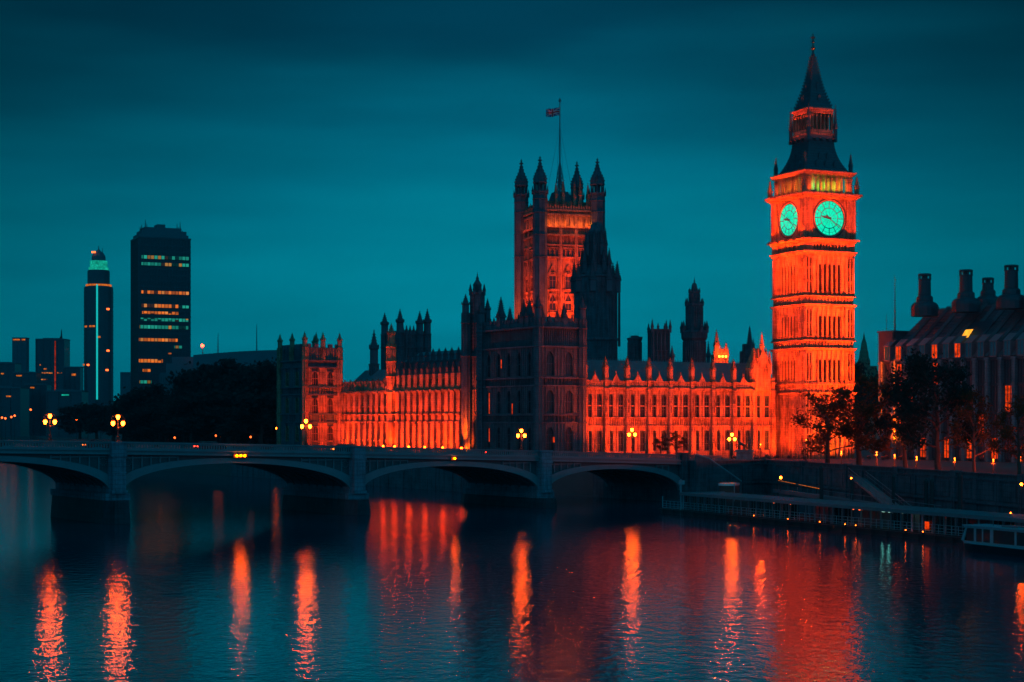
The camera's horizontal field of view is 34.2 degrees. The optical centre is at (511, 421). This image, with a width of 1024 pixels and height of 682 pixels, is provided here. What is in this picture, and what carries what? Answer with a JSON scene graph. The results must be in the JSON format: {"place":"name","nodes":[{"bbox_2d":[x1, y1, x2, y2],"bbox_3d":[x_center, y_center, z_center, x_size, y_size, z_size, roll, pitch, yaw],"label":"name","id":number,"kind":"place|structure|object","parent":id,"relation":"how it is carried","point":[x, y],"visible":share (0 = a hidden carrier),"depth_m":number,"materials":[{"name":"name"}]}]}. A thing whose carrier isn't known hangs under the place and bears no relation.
{"place":"outdoors","nodes":[
{"label":"outdoors","id":0,"kind":"place"},
{"bbox_2d":[0,362,21,385],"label":"office block","id":1,"kind":"structure","parent":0,"point":[7,369],"depth_m":1350.00,"materials":[{"name":"grey glass"}]},
{"bbox_2d":[12,337,29,371],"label":"residential tower","id":2,"kind":"structure","parent":0,"point":[20,349],"depth_m":1500.00,"materials":[{"name":"concrete"}]},
{"bbox_2d":[13,372,41,386],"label":"office block","id":3,"kind":"structure","parent":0,"point":[21,379],"depth_m":1150.00,"materials":[{"name":"grey glass"}]},
{"bbox_2d":[35,329,69,389],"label":"office tower","id":4,"kind":"structure","parent":0,"point":[52,357],"depth_m":1250.00,"materials":[{"name":"grey glass"}]},
{"bbox_2d":[54,341,55,389],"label":"lit window","id":5,"kind":"structure","parent":4,"relation":"in","point":[54,341],"depth_m":1249.29,"materials":[{"name":"glass"}]},
{"bbox_2d":[63,367,83,389],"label":"office block","id":6,"kind":"structure","parent":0,"point":[72,377],"depth_m":1200.00,"materials":[{"name":"grey glass"}]},
{"bbox_2d":[83,246,113,431],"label":"round tower","id":7,"kind":"structure","parent":0,"point":[98,337],"depth_m":1340.77,"materials":[{"name":"grey glass"}]},
{"bbox_2d":[120,372,130,395],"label":"office block","id":8,"kind":"structure","parent":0,"point":[125,378],"depth_m":1500.00,"materials":[{"name":"concrete"}]},
{"bbox_2d":[130,220,190,389],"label":"office tower","id":9,"kind":"structure","parent":0,"point":[160,296],"depth_m":905.54,"materials":[{"name":"black glass"}]},
{"bbox_2d":[154,357,192,394],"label":"podium building","id":10,"kind":"structure","parent":0,"point":[176,364],"depth_m":803.00,"materials":[{"name":"concrete"}]},
{"bbox_2d":[193,350,276,381],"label":"hall","id":11,"kind":"structure","parent":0,"point":[244,357],"depth_m":760.00,"materials":[{"name":"concrete"}]},
{"bbox_2d":[0,443,1023,681],"bbox_3d":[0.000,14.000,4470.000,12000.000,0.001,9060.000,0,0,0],"label":"river water","id":12,"kind":"structure","parent":0,"point":[190,577],"depth_m":134.23,"materials":[{"name":"teal liquid"}]},
{"bbox_2d":[0,440,721,523],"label":"road bridge","id":13,"kind":"structure","parent":12,"relation":"in","point":[91,483],"depth_m":251.20,"materials":[{"name":"stone"}]},
{"bbox_2d":[43,413,56,439],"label":"bridge lamp","id":14,"kind":"object","parent":13,"relation":"on","point":[54,422],"visible":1,"depth_m":244.96,"materials":[{"name":"yellow metal"}]},
{"bbox_2d":[82,439,111,447],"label":"car","id":15,"kind":"object","parent":13,"relation":"on","point":[100,440],"visible":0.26,"depth_m":242.48,"materials":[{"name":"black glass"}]},
{"bbox_2d":[111,414,124,441],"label":"bridge lamp","id":16,"kind":"object","parent":13,"relation":"on","point":[122,423],"visible":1,"depth_m":229.47,"materials":[{"name":"yellow metal"}]},
{"bbox_2d":[194,441,225,449],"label":"car","id":17,"kind":"object","parent":13,"relation":"on","point":[211,442],"visible":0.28,"depth_m":243.87,"materials":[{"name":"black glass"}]},
{"bbox_2d":[300,418,311,444],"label":"bridge lamp","id":18,"kind":"object","parent":13,"relation":"on","point":[302,426],"visible":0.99,"depth_m":269.49,"materials":[{"name":"yellow metal"}]},
{"bbox_2d":[333,444,355,451],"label":"car","id":19,"kind":"object","parent":13,"relation":"on","point":[344,445],"visible":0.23,"depth_m":266.12,"materials":[{"name":"black metal"}]},
{"bbox_2d":[516,427,525,449],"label":"bridge lamp","id":20,"kind":"object","parent":13,"relation":"on","point":[524,435],"visible":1,"depth_m":294.26,"materials":[{"name":"yellow metal"}]},
{"bbox_2d":[718,483,749,509],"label":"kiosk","id":21,"kind":"object","parent":12,"relation":"in","point":[730,487],"visible":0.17,"depth_m":261.72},
{"bbox_2d":[819,465,823,499],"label":"mooring pile","id":22,"kind":"object","parent":12,"relation":"in","point":[821,468],"visible":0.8,"depth_m":244.76,"materials":[{"name":"black wood"}]},
{"bbox_2d":[658,479,1023,543],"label":"landing stage","id":23,"kind":"object","parent":12,"relation":"on","point":[875,518],"visible":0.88,"depth_m":213.82,"materials":[{"name":"grey metal"}]},
{"bbox_2d":[848,467,924,527],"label":"gangway","id":24,"kind":"object","parent":23,"relation":"on","point":[870,488],"visible":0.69,"depth_m":242.43,"materials":[{"name":"grey metal"}]},
{"bbox_2d":[850,479,853,518],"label":"mooring pile","id":25,"kind":"object","parent":12,"relation":"in","point":[852,486],"visible":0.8,"depth_m":235.87,"materials":[{"name":"black wood"}]},
{"bbox_2d":[773,480,946,517],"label":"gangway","id":26,"kind":"object","parent":12,"relation":"in","point":[800,494],"visible":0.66,"depth_m":249.44,"materials":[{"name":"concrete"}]},
{"bbox_2d":[892,474,894,522],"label":"mooring pile","id":27,"kind":"object","parent":12,"relation":"in","point":[893,488],"visible":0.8,"depth_m":225.84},
{"bbox_2d":[923,479,928,524],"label":"mooring pile","id":28,"kind":"object","parent":12,"relation":"in","point":[925,482],"visible":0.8,"depth_m":218.76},
{"bbox_2d":[961,515,1023,556],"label":"river boat","id":29,"kind":"object","parent":12,"relation":"on","point":[1006,540],"visible":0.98,"depth_m":176.05,"materials":[{"name":"white metal"}]},
{"bbox_2d":[0,430,1023,496],"bbox_3d":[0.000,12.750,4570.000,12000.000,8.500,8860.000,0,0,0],"label":"ground","id":30,"kind":"structure","parent":0,"point":[578,484],"depth_m":346.94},
{"bbox_2d":[0,386,29,436],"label":"office block","id":31,"kind":"structure","parent":30,"relation":"on","point":[14,400],"depth_m":950.00,"materials":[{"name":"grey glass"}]},
{"bbox_2d":[25,384,51,435],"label":"office block","id":32,"kind":"structure","parent":30,"relation":"on","point":[37,399],"depth_m":1000.00,"materials":[{"name":"grey glass"}]},
{"bbox_2d":[46,389,88,436],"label":"office block","id":33,"kind":"structure","parent":30,"relation":"on","point":[56,399],"depth_m":900.00,"materials":[{"name":"grey glass"}]},
{"bbox_2d":[51,406,91,438],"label":"tree","id":34,"kind":"object","parent":30,"relation":"on","point":[65,424],"visible":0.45,"depth_m":813.73,"materials":[{"name":"green plant"}]},
{"bbox_2d":[68,402,109,438],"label":"tree","id":35,"kind":"object","parent":30,"relation":"on","point":[77,423],"visible":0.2,"depth_m":754.85,"materials":[{"name":"green plant"}]},
{"bbox_2d":[78,402,121,440],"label":"tree","id":36,"kind":"object","parent":30,"relation":"on","point":[95,412],"visible":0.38,"depth_m":693.26,"materials":[{"name":"green plant"}]},
{"bbox_2d":[100,393,144,441],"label":"tree","id":37,"kind":"object","parent":30,"relation":"on","point":[112,415],"visible":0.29,"depth_m":638.00,"materials":[{"name":"green plant"}]},
{"bbox_2d":[108,386,169,441],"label":"tree","id":38,"kind":"object","parent":30,"relation":"on","point":[129,402],"visible":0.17,"depth_m":614.56,"materials":[{"name":"green plant"}]},
{"bbox_2d":[107,402,177,446],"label":"tree","id":39,"kind":"object","parent":30,"relation":"on","point":[137,429],"visible":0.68,"depth_m":552.34,"materials":[{"name":"green plant"}]},
{"bbox_2d":[128,383,178,441],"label":"tree","id":40,"kind":"object","parent":30,"relation":"on","point":[152,390],"visible":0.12,"depth_m":595.76,"materials":[{"name":"green plant"}]},
{"bbox_2d":[164,382,186,445],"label":"tree","id":41,"kind":"object","parent":30,"relation":"on","point":[174,391],"visible":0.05,"depth_m":582.30,"materials":[{"name":"green plant"}]},
{"bbox_2d":[166,368,203,440],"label":"tree","id":42,"kind":"object","parent":30,"relation":"on","point":[180,382],"visible":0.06,"depth_m":555.55,"materials":[{"name":"green plant"}]},
{"bbox_2d":[155,392,219,442],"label":"tree","id":43,"kind":"object","parent":30,"relation":"on","point":[179,408],"visible":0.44,"depth_m":524.83,"materials":[{"name":"green plant"}]},
{"bbox_2d":[121,424,275,447],"bbox_3d":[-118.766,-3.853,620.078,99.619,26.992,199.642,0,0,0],"label":"undergrowth","id":44,"kind":"object","parent":30,"relation":"on","point":[178,439],"visible":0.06,"depth_m":624.62,"materials":[{"name":"green plant"}]},
{"bbox_2d":[184,361,246,442],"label":"tree","id":45,"kind":"object","parent":30,"relation":"on","point":[201,373],"visible":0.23,"depth_m":536.40,"materials":[{"name":"green plant"}]},
{"bbox_2d":[172,389,263,443],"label":"tree","id":46,"kind":"object","parent":30,"relation":"on","point":[212,404],"visible":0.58,"depth_m":493.68,"materials":[{"name":"green plant"}]},
{"bbox_2d":[187,358,259,447],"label":"tree","id":47,"kind":"object","parent":30,"relation":"on","point":[215,383],"visible":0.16,"depth_m":529.67,"materials":[{"name":"green plant"}]},
{"bbox_2d":[209,392,276,448],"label":"tree","id":48,"kind":"object","parent":30,"relation":"on","point":[257,406],"visible":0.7,"depth_m":475.98,"materials":[{"name":"green plant"}]},
{"bbox_2d":[212,357,276,443],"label":"tree","id":49,"kind":"object","parent":30,"relation":"on","point":[233,382],"visible":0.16,"depth_m":506.25,"materials":[{"name":"green plant"}]},
{"bbox_2d":[235,361,276,449],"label":"tree","id":50,"kind":"object","parent":30,"relation":"on","point":[261,378],"visible":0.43,"depth_m":494.19,"materials":[{"name":"green plant"}]},
{"bbox_2d":[231,464,466,491],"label":"embankment wall","id":51,"kind":"structure","parent":30,"relation":"on","point":[429,478],"depth_m":348.29,"materials":[{"name":"black stone"}]},
{"bbox_2d":[276,272,805,459],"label":"palace","id":52,"kind":"structure","parent":30,"relation":"on","point":[541,379],"depth_m":374.50,"materials":[{"name":"stone"}]},
{"bbox_2d":[368,330,379,375],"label":"spirelet","id":53,"kind":"object","parent":52,"relation":"on","point":[373,364],"visible":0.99,"depth_m":424.15,"materials":[{"name":"stone"}]},
{"bbox_2d":[380,308,431,369],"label":"turreted block","id":54,"kind":"structure","parent":52,"relation":"attached to","point":[412,340],"depth_m":437.29,"materials":[{"name":"stone"}]},
{"bbox_2d":[627,334,642,360],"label":"roof turret","id":55,"kind":"object","parent":52,"relation":"on","point":[634,347],"visible":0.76,"depth_m":443.42,"materials":[{"name":"stone"}]},
{"bbox_2d":[706,341,710,362],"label":"spirelet","id":56,"kind":"object","parent":52,"relation":"on","point":[708,354],"visible":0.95,"depth_m":431.72,"materials":[{"name":"stone"}]},
{"bbox_2d":[593,453,760,502],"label":"bridge abutment","id":57,"kind":"object","parent":30,"relation":"on","point":[701,474],"visible":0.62,"depth_m":290.47,"materials":[{"name":"grey stone"}]},
{"bbox_2d":[652,436,668,453],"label":"bush","id":58,"kind":"object","parent":57,"relation":"on","point":[658,441],"visible":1,"depth_m":311.68,"materials":[{"name":"green plant"}]},
{"bbox_2d":[667,431,689,452],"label":"bush","id":59,"kind":"object","parent":57,"relation":"on","point":[675,436],"visible":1,"depth_m":311.69,"materials":[{"name":"green plant"}]},
{"bbox_2d":[735,438,753,458],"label":"chariot statue","id":60,"kind":"object","parent":30,"relation":"on","point":[744,454],"visible":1,"depth_m":316.81,"materials":[{"name":"grey metal"}]},
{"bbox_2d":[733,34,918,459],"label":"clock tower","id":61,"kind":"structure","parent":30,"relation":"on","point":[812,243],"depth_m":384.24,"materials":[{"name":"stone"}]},
{"bbox_2d":[819,264,820,291],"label":"window","id":62,"kind":"structure","parent":61,"relation":"in","point":[819,264],"depth_m":382.04,"materials":[{"name":"black glass"}]},
{"bbox_2d":[824,264,825,291],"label":"window","id":63,"kind":"structure","parent":61,"relation":"in","point":[824,264],"depth_m":382.50,"materials":[{"name":"black glass"}]},
{"bbox_2d":[828,264,830,291],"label":"window","id":64,"kind":"structure","parent":61,"relation":"in","point":[828,264],"depth_m":383.25,"materials":[{"name":"black glass"}]},
{"bbox_2d":[829,443,834,458],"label":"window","id":65,"kind":"structure","parent":61,"relation":"in","point":[829,443],"depth_m":383.06,"materials":[{"name":"orange glass"}]},
{"bbox_2d":[838,265,839,292],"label":"window","id":66,"kind":"structure","parent":61,"relation":"in","point":[838,265],"depth_m":384.09,"materials":[{"name":"black glass"}]},
{"bbox_2d":[785,390,875,462],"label":"tree","id":67,"kind":"object","parent":30,"relation":"on","point":[820,439],"visible":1,"depth_m":281.58,"materials":[{"name":"green plant"}]},
{"bbox_2d":[689,458,1023,525],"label":"embankment wall","id":68,"kind":"structure","parent":30,"relation":"on","point":[992,492],"depth_m":250.33,"materials":[{"name":"black stone"}]},
{"bbox_2d":[819,373,897,464],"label":"tree","id":69,"kind":"object","parent":30,"relation":"on","point":[864,411],"visible":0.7,"depth_m":283.30,"materials":[{"name":"green plant"}]},
{"bbox_2d":[853,361,877,447],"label":"tree","id":70,"kind":"object","parent":30,"relation":"on","point":[858,368],"visible":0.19,"depth_m":516.39,"materials":[{"name":"green plant"}]},
{"bbox_2d":[868,363,933,467],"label":"tree","id":71,"kind":"object","parent":30,"relation":"on","point":[894,377],"visible":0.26,"depth_m":281.36,"materials":[{"name":"green plant"}]},
{"bbox_2d":[879,347,994,469],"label":"tree","id":72,"kind":"object","parent":30,"relation":"on","point":[918,367],"visible":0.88,"depth_m":266.51,"materials":[{"name":"green plant"}]},
{"bbox_2d":[946,388,1003,471],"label":"tree","id":73,"kind":"object","parent":30,"relation":"on","point":[967,415],"visible":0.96,"depth_m":261.65,"materials":[{"name":"green plant"}]},
{"bbox_2d":[986,394,1023,473],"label":"tree","id":74,"kind":"object","parent":30,"relation":"on","point":[1007,430],"visible":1,"depth_m":248.06,"materials":[{"name":"green plant"}]},
{"bbox_2d":[0,0,1023,400],"label":"sky","id":75,"kind":"structure","parent":0,"point":[330,167],"materials":[{"name":"teal"}]},
{"bbox_2d":[513,98,605,319],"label":"square tower","id":76,"kind":"structure","parent":0,"point":[549,238],"depth_m":563.84,"materials":[{"name":"stone"}]},
{"bbox_2d":[546,108,558,116],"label":"flag","id":77,"kind":"object","parent":76,"relation":"attached to","point":[552,112],"visible":1,"depth_m":574.32,"materials":[{"name":"multicoloured fabric"}]},
{"bbox_2d":[549,272,555,288],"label":"window","id":78,"kind":"structure","parent":76,"relation":"in","point":[552,279],"depth_m":562.00,"materials":[{"name":"glass"}]},
{"bbox_2d":[549,293,555,310],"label":"window","id":79,"kind":"structure","parent":76,"relation":"in","point":[552,306],"depth_m":562.00,"materials":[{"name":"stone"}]},
{"bbox_2d":[565,273,571,289],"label":"window","id":80,"kind":"structure","parent":76,"relation":"in","point":[567,279],"depth_m":563.65,"materials":[{"name":"glass"}]},
{"bbox_2d":[565,294,571,310],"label":"window","id":81,"kind":"structure","parent":76,"relation":"in","point":[568,306],"depth_m":563.79,"materials":[{"name":"glass"}]},
{"bbox_2d":[570,222,621,359],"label":"octagonal tower","id":82,"kind":"structure","parent":0,"point":[595,279],"depth_m":465.63,"materials":[{"name":"stone"}]},
{"bbox_2d":[647,320,671,361],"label":"ventilation tower","id":83,"kind":"structure","parent":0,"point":[658,344],"depth_m":437.45,"materials":[{"name":"stone"}]},
{"bbox_2d":[655,332,658,350],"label":"window","id":84,"kind":"structure","parent":83,"relation":"in","point":[655,332],"depth_m":437.37,"materials":[{"name":"glass"}]},
{"bbox_2d":[664,332,667,350],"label":"window","id":85,"kind":"structure","parent":83,"relation":"in","point":[664,332],"depth_m":437.47,"materials":[{"name":"glass"}]},
{"bbox_2d":[680,276,708,362],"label":"lantern tower","id":86,"kind":"structure","parent":0,"point":[694,331],"depth_m":447.87,"materials":[{"name":"stone"}]},
{"bbox_2d":[711,329,728,362],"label":"turreted gable","id":87,"kind":"structure","parent":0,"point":[721,354],"depth_m":425.07,"materials":[{"name":"stone"}]},
{"bbox_2d":[740,325,754,363],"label":"church spire","id":88,"kind":"structure","parent":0,"point":[747,348],"depth_m":469.32,"materials":[{"name":"stone"}]},
{"bbox_2d":[856,334,876,438],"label":"distant church","id":89,"kind":"structure","parent":0,"point":[863,356],"depth_m":798.54,"materials":[{"name":"stone"}]},
{"bbox_2d":[864,464,1023,474],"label":"embankment road","id":90,"kind":"structure","parent":0,"point":[1001,471],"depth_m":295.12,"materials":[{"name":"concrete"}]},
{"bbox_2d":[877,264,1023,462],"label":"office building","id":91,"kind":"structure","parent":0,"point":[982,334],"depth_m":361.25,"materials":[{"name":"grey stone"}]},
{"bbox_2d":[885,364,890,383],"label":"window","id":92,"kind":"structure","parent":91,"relation":"in","point":[887,366],"depth_m":378.60,"materials":[{"name":"black glass"}]},
{"bbox_2d":[885,437,890,456],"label":"window","id":93,"kind":"structure","parent":91,"relation":"in","point":[887,453],"depth_m":378.32,"materials":[{"name":"black glass"}]},
{"bbox_2d":[896,437,901,456],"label":"window","id":94,"kind":"structure","parent":91,"relation":"in","point":[898,451],"depth_m":375.75,"materials":[{"name":"black glass"}]},
{"bbox_2d":[920,438,925,457],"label":"window","id":95,"kind":"structure","parent":91,"relation":"in","point":[922,454],"depth_m":369.29,"materials":[{"name":"orange glass"}]},
{"bbox_2d":[943,414,948,434],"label":"window","id":96,"kind":"structure","parent":91,"relation":"in","point":[945,427],"depth_m":363.56,"materials":[{"name":"black glass"}]},
{"bbox_2d":[943,437,948,457],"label":"window","id":97,"kind":"structure","parent":91,"relation":"in","point":[945,446],"depth_m":363.83,"materials":[{"name":"orange glass"}]},
{"bbox_2d":[955,441,960,458],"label":"window","id":98,"kind":"structure","parent":91,"relation":"in","point":[957,451],"depth_m":360.65,"materials":[{"name":"black glass"}]},
{"bbox_2d":[966,361,971,383],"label":"window","id":99,"kind":"structure","parent":91,"relation":"in","point":[969,363],"depth_m":358.01,"materials":[{"name":"black glass"}]},
{"bbox_2d":[966,439,971,458],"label":"window","id":100,"kind":"structure","parent":91,"relation":"in","point":[968,454],"depth_m":358.01,"materials":[{"name":"orange glass"}]},
{"bbox_2d":[978,360,983,383],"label":"window","id":101,"kind":"structure","parent":91,"relation":"in","point":[980,362],"depth_m":355.19,"materials":[{"name":"black glass"}]},
{"bbox_2d":[978,386,983,411],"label":"window","id":102,"kind":"structure","parent":91,"relation":"in","point":[980,388],"depth_m":355.14,"materials":[{"name":"black glass"}]},
{"bbox_2d":[978,438,983,458],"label":"window","id":103,"kind":"structure","parent":91,"relation":"in","point":[980,448],"depth_m":355.23,"materials":[{"name":"black glass"}]},
{"bbox_2d":[991,360,997,382],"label":"window","id":104,"kind":"structure","parent":91,"relation":"in","point":[994,363],"depth_m":352.21,"materials":[{"name":"black glass"}]},
{"bbox_2d":[991,386,997,411],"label":"window","id":105,"kind":"structure","parent":91,"relation":"in","point":[994,389],"depth_m":352.21,"materials":[{"name":"black glass"}]},
{"bbox_2d":[991,414,997,434],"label":"window","id":106,"kind":"structure","parent":91,"relation":"in","point":[994,415],"depth_m":352.29,"materials":[{"name":"black glass"}]},
{"bbox_2d":[1004,359,1010,382],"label":"window","id":107,"kind":"structure","parent":91,"relation":"in","point":[1007,362],"depth_m":349.04,"materials":[{"name":"black glass"}]},
{"bbox_2d":[1004,385,1010,411],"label":"window","id":108,"kind":"structure","parent":91,"relation":"in","point":[1007,388],"depth_m":349.04,"materials":[{"name":"orange glass"}]},
{"bbox_2d":[1004,438,1010,459],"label":"window","id":109,"kind":"structure","parent":91,"relation":"in","point":[1007,456],"depth_m":349.47,"materials":[{"name":"black glass"}]},
{"bbox_2d":[1018,359,1023,382],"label":"window","id":110,"kind":"structure","parent":91,"relation":"in","point":[1020,361],"depth_m":346.07,"materials":[{"name":"black glass"}]},
{"bbox_2d":[1018,385,1023,411],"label":"window","id":111,"kind":"structure","parent":91,"relation":"in","point":[1020,387],"depth_m":346.07,"materials":[{"name":"black glass"}]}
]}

